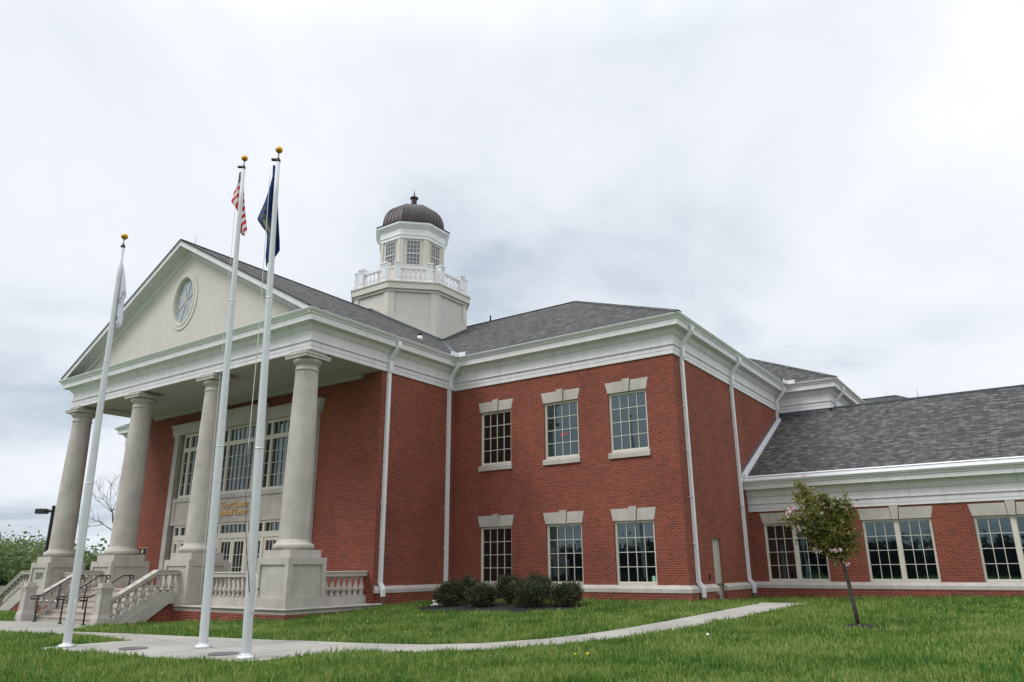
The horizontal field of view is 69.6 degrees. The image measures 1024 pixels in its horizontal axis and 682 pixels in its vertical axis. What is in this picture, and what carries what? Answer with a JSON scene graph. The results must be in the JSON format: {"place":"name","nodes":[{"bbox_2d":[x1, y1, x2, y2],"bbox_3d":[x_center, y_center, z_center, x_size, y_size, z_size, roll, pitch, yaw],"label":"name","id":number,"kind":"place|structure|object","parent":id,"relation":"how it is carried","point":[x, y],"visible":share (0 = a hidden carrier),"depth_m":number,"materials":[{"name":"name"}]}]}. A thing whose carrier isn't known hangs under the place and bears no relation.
{"place":"outdoors","nodes":[
{"label":"outdoors","id":0,"kind":"place"},
{"bbox_2d":[0,602,802,661],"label":"path","id":1,"kind":"structure","parent":0,"point":[168,646],"depth_m":15.03,"materials":[{"name":"concrete"}]},
{"bbox_2d":[30,575,84,621],"bbox_3d":[-14.908,8.415,24.132,0.120,1.426,1.612,-12,-21,33],"label":"handrail","id":2,"kind":"object","parent":1,"relation":"on","point":[31,598],"visible":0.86,"depth_m":23.86,"materials":[{"name":"black metal"}]},
{"bbox_2d":[55,575,110,623],"bbox_3d":[-13.530,8.126,23.215,0.120,1.432,1.612,-12,-21,33],"label":"handrail","id":3,"kind":"object","parent":1,"relation":"on","point":[85,585],"visible":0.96,"depth_m":23.18,"materials":[{"name":"black metal"}]},
{"bbox_2d":[57,233,127,647],"bbox_3d":[-9.213,1.806,16.468,0.583,9.327,0.340,-12,-21,33],"label":"flagpole","id":4,"kind":"object","parent":1,"relation":"on","point":[77,569],"visible":1,"depth_m":16.03,"materials":[{"name":"metal"}]},
{"bbox_2d":[114,266,126,328],"bbox_3d":[-9.259,-1.046,17.462,0.237,1.680,0.100,0,-17,0],"label":"hanging flag","id":5,"kind":"object","parent":4,"relation":"hanging from","point":[120,307],"visible":1,"depth_m":17.43,"materials":[{"name":"white fabric"}]},
{"bbox_2d":[79,575,134,624],"bbox_3d":[-12.366,7.878,22.440,0.120,1.430,1.612,-12,-21,33],"label":"handrail","id":6,"kind":"object","parent":1,"relation":"on","point":[130,578],"visible":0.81,"depth_m":22.00,"materials":[{"name":"black metal"}]},
{"bbox_2d":[118,646,147,649],"bbox_3d":[-7.534,6.111,14.666,0.540,0.018,0.540,-12,-21,33],"label":"ground cover plate","id":7,"kind":"object","parent":1,"relation":"on","point":[134,648],"visible":1,"depth_m":14.59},
{"bbox_2d":[194,155,247,648],"bbox_3d":[-6.376,0.752,16.463,0.780,11.294,0.340,-12,-21,33],"label":"flagpole","id":8,"kind":"object","parent":1,"relation":"on","point":[210,552],"visible":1,"depth_m":15.88,"materials":[{"name":"metal"}]},
{"bbox_2d":[231,172,246,235],"bbox_3d":[-6.612,-3.354,17.938,0.484,1.743,0.113,-2,-17,4],"label":"hanging flag","id":9,"kind":"object","parent":8,"relation":"hanging from","point":[235,198],"visible":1,"depth_m":17.92,"materials":[{"name":"fabric"}]},
{"bbox_2d":[208,652,238,655],"bbox_3d":[-5.322,5.762,13.591,0.540,0.018,0.540,-12,-21,33],"label":"ground cover plate","id":10,"kind":"object","parent":1,"relation":"on","point":[221,653],"visible":0.95,"depth_m":13.57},
{"bbox_2d":[236,146,282,659],"bbox_3d":[-4.864,0.640,14.514,0.765,10.346,0.351,-12,-21,33],"label":"flagpole","id":11,"kind":"object","parent":1,"relation":"on","point":[250,598],"visible":0.98,"depth_m":14.00,"materials":[{"name":"metal"}]},
{"bbox_2d":[257,165,279,266],"bbox_3d":[-5.152,-2.692,15.727,0.595,2.428,0.166,-3,-17,8],"label":"hanging flag","id":12,"kind":"object","parent":11,"relation":"hanging from","point":[263,216],"visible":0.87,"depth_m":15.67,"materials":[{"name":"blue fabric"}]},
{"bbox_2d":[0,583,1023,681],"bbox_3d":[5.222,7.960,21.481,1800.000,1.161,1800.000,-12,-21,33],"label":"lawn ground","id":13,"kind":"structure","parent":0,"point":[3,611],"depth_m":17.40,"materials":[{"name":"green plant"}]},
{"bbox_2d":[0,525,19,554],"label":"tree","id":14,"kind":"object","parent":13,"relation":"on","point":[8,539],"visible":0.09,"depth_m":52.87,"materials":[{"name":"green plant"}]},
{"bbox_2d":[0,533,43,574],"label":"tree","id":15,"kind":"object","parent":13,"relation":"on","point":[7,545],"visible":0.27,"depth_m":49.72,"materials":[{"name":"green plant"}]},
{"bbox_2d":[0,540,45,568],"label":"tree","id":16,"kind":"object","parent":13,"relation":"on","point":[26,551],"visible":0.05,"depth_m":51.22,"materials":[{"name":"green plant"}]},
{"bbox_2d":[2,534,45,555],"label":"tree","id":17,"kind":"object","parent":13,"relation":"on","point":[37,545],"visible":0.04,"depth_m":56.40,"materials":[{"name":"green plant"}]},
{"bbox_2d":[34,505,55,556],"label":"street lamp","id":18,"kind":"object","parent":13,"relation":"on","point":[43,511],"visible":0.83,"depth_m":46.52,"materials":[{"name":"brown metal"}]},
{"bbox_2d":[0,526,108,585],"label":"undergrowth","id":19,"kind":"object","parent":13,"relation":"on","point":[8,575],"visible":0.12,"depth_m":46.50,"materials":[{"name":"green plant"}]},
{"bbox_2d":[75,548,97,565],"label":"tree","id":20,"kind":"object","parent":13,"relation":"on","point":[88,552],"visible":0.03,"depth_m":50.10,"materials":[{"name":"green plant"}]},
{"bbox_2d":[78,474,119,529],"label":"bare tree","id":21,"kind":"object","parent":13,"relation":"on","point":[104,500],"visible":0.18,"depth_m":40.19,"materials":[{"name":"grey plant"}]},
{"bbox_2d":[418,603,587,612],"bbox_3d":[-0.323,7.783,21.406,5.450,0.234,2.950,-12,-21,33],"label":"mulch bed","id":22,"kind":"object","parent":13,"relation":"on","point":[464,607],"visible":0.59,"depth_m":21.07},
{"bbox_2d":[430,574,467,606],"bbox_3d":[-1.881,7.525,22.148,1.095,0.978,1.139,-12,-21,33],"label":"shrub","id":23,"kind":"object","parent":22,"relation":"on","point":[448,593],"visible":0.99,"depth_m":21.95,"materials":[{"name":"green plant"}]},
{"bbox_2d":[456,574,479,603],"bbox_3d":[-1.350,7.758,23.052,1.031,0.945,1.170,-12,-21,33],"label":"shrub","id":24,"kind":"object","parent":22,"relation":"on","point":[468,580],"visible":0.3,"depth_m":22.83,"materials":[{"name":"green plant"}]},
{"bbox_2d":[462,580,501,606],"bbox_3d":[-0.913,7.399,21.483,1.095,0.842,1.263,-12,-21,33],"label":"shrub","id":25,"kind":"object","parent":22,"relation":"on","point":[476,594],"visible":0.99,"depth_m":21.27,"materials":[{"name":"green plant"}]},
{"bbox_2d":[491,573,523,603],"bbox_3d":[-0.017,7.549,22.490,1.252,0.978,1.138,-12,-21,33],"label":"shrub","id":26,"kind":"object","parent":22,"relation":"on","point":[502,588],"visible":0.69,"depth_m":22.33,"materials":[{"name":"green plant"}]},
{"bbox_2d":[507,576,548,607],"bbox_3d":[0.447,7.134,20.888,1.294,0.938,1.486,-12,-21,33],"label":"shrub","id":27,"kind":"object","parent":22,"relation":"on","point":[536,594],"visible":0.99,"depth_m":20.68,"materials":[{"name":"green plant"}]},
{"bbox_2d":[524,571,554,603],"bbox_3d":[0.765,7.334,21.849,1.156,1.002,1.211,-12,-21,33],"label":"shrub","id":28,"kind":"object","parent":22,"relation":"on","point":[543,580],"visible":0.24,"depth_m":21.83,"materials":[{"name":"green plant"}]},
{"bbox_2d":[548,578,585,606],"bbox_3d":[1.536,7.174,20.890,1.089,0.853,1.300,-2,-17,5],"label":"shrub","id":29,"kind":"object","parent":22,"relation":"on","point":[571,593],"visible":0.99,"depth_m":20.71,"materials":[{"name":"green plant"}]},
{"bbox_2d":[0,189,1023,625],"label":"courthouse","id":30,"kind":"structure","parent":13,"relation":"on","point":[422,439],"depth_m":25.80,"materials":[{"name":"brick"}]},
{"bbox_2d":[139,547,147,560],"bbox_3d":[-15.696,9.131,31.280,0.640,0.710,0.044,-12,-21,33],"label":"wall lamp","id":31,"kind":"object","parent":30,"relation":"attached to","point":[143,550],"depth_m":31.25,"materials":[{"name":"black metal"}]},
{"bbox_2d":[169,271,197,330],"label":"oval window","id":32,"kind":"structure","parent":30,"relation":"in","point":[183,302],"depth_m":28.35,"materials":[{"name":"glass"}]},
{"bbox_2d":[178,433,198,497],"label":"entrance window","id":33,"kind":"structure","parent":30,"relation":"in","point":[190,445],"depth_m":31.02,"materials":[{"name":"glass"}]},
{"bbox_2d":[218,538,232,579],"bbox_3d":[-10.998,8.421,28.096,0.804,1.730,0.122,-12,-21,33],"label":"entrance door","id":34,"kind":"structure","parent":30,"relation":"in","point":[227,540],"depth_m":28.23,"materials":[{"name":"paint"}]},
{"bbox_2d":[228,538,244,585],"bbox_3d":[-10.329,8.279,27.651,0.804,1.730,0.122,-12,-21,33],"label":"entrance door","id":35,"kind":"structure","parent":30,"relation":"in","point":[234,540],"depth_m":27.78,"materials":[{"name":"paint"}]},
{"bbox_2d":[220,422,265,493],"bbox_3d":[-10.669,4.632,29.050,2.600,2.670,0.110,-12,-21,33],"label":"entrance window","id":36,"kind":"structure","parent":30,"relation":"in","point":[235,465],"depth_m":29.16,"materials":[{"name":"glass"}]},
{"bbox_2d":[262,536,277,557],"bbox_3d":[-8.764,7.961,26.651,0.804,1.730,0.050,-12,-21,33],"label":"entrance door","id":37,"kind":"structure","parent":30,"relation":"in","point":[273,538],"depth_m":26.90,"materials":[{"name":"paint"}]},
{"bbox_2d":[261,416,290,489],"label":"entrance window","id":38,"kind":"structure","parent":30,"relation":"in","point":[276,430],"depth_m":27.93,"materials":[{"name":"glass"}]},
{"bbox_2d":[478,398,512,471],"bbox_3d":[-0.577,3.444,27.130,1.585,2.614,0.220,-12,-21,33],"label":"window","id":39,"kind":"structure","parent":30,"relation":"in","point":[496,425],"depth_m":27.18,"materials":[{"name":"glass"}]},
{"bbox_2d":[478,514,513,583],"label":"window","id":40,"kind":"structure","parent":30,"relation":"in","point":[496,542],"depth_m":26.02,"materials":[{"name":"glass"}]},
{"bbox_2d":[541,388,580,465],"bbox_3d":[1.722,2.957,25.601,1.585,2.614,0.220,-12,-21,33],"label":"window","id":41,"kind":"structure","parent":30,"relation":"in","point":[561,416],"depth_m":25.65,"materials":[{"name":"glass"}]},
{"bbox_2d":[543,510,583,584],"bbox_3d":[1.755,6.819,24.420,1.585,2.364,0.200,-12,-21,33],"label":"window","id":42,"kind":"structure","parent":30,"relation":"in","point":[564,541],"depth_m":24.47,"materials":[{"name":"glass"}]},
{"bbox_2d":[605,377,650,458],"bbox_3d":[3.821,2.512,24.204,1.585,2.614,0.220,-12,-21,33],"label":"window","id":43,"kind":"structure","parent":30,"relation":"in","point":[628,408],"depth_m":24.24,"materials":[{"name":"glass"}]},
{"bbox_2d":[610,506,657,584],"bbox_3d":[3.853,6.375,23.023,1.585,2.364,0.200,-12,-21,33],"label":"window","id":44,"kind":"structure","parent":30,"relation":"in","point":[634,538],"depth_m":23.06,"materials":[{"name":"glass"}]},
{"bbox_2d":[712,538,722,599],"bbox_3d":[6.615,7.473,23.902,0.132,2.099,0.741,-12,-21,33],"label":"service door","id":45,"kind":"structure","parent":30,"relation":"in","point":[716,554],"depth_m":24.10,"materials":[{"name":"paint"}]},
{"bbox_2d":[760,511,830,581],"bbox_3d":[10.096,7.284,26.235,2.299,2.434,0.200,-12,-21,33],"label":"window","id":46,"kind":"structure","parent":30,"relation":"in","point":[788,561],"depth_m":26.33,"materials":[{"name":"glass"}]},
{"bbox_2d":[857,506,941,581],"bbox_3d":[12.828,6.705,24.417,2.294,2.434,0.200,-12,-21,33],"label":"window","id":47,"kind":"structure","parent":30,"relation":"in","point":[902,549],"depth_m":24.42,"materials":[{"name":"glass"}]},
{"bbox_2d":[967,500,1023,582],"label":"window","id":48,"kind":"structure","parent":30,"relation":"in","point":[1000,535],"depth_m":22.89,"materials":[{"name":"glass"}]},
{"bbox_2d":[843,623,887,628],"bbox_3d":[7.122,5.798,14.888,0.860,0.153,0.700,-12,-21,33],"label":"mulch ring","id":49,"kind":"object","parent":13,"relation":"on","point":[862,625],"visible":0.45,"depth_m":14.85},
{"bbox_2d":[778,473,864,623],"bbox_3d":[6.479,4.325,15.421,1.815,3.073,1.093,1,-17,-4],"label":"young tree","id":50,"kind":"object","parent":49,"relation":"on","point":[833,535],"visible":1,"depth_m":15.40,"materials":[{"name":"green plant"}]},
{"bbox_2d":[0,0,1023,554],"label":"sky","id":51,"kind":"structure","parent":0,"point":[832,187],"materials":[{"name":"white"}]}
]}

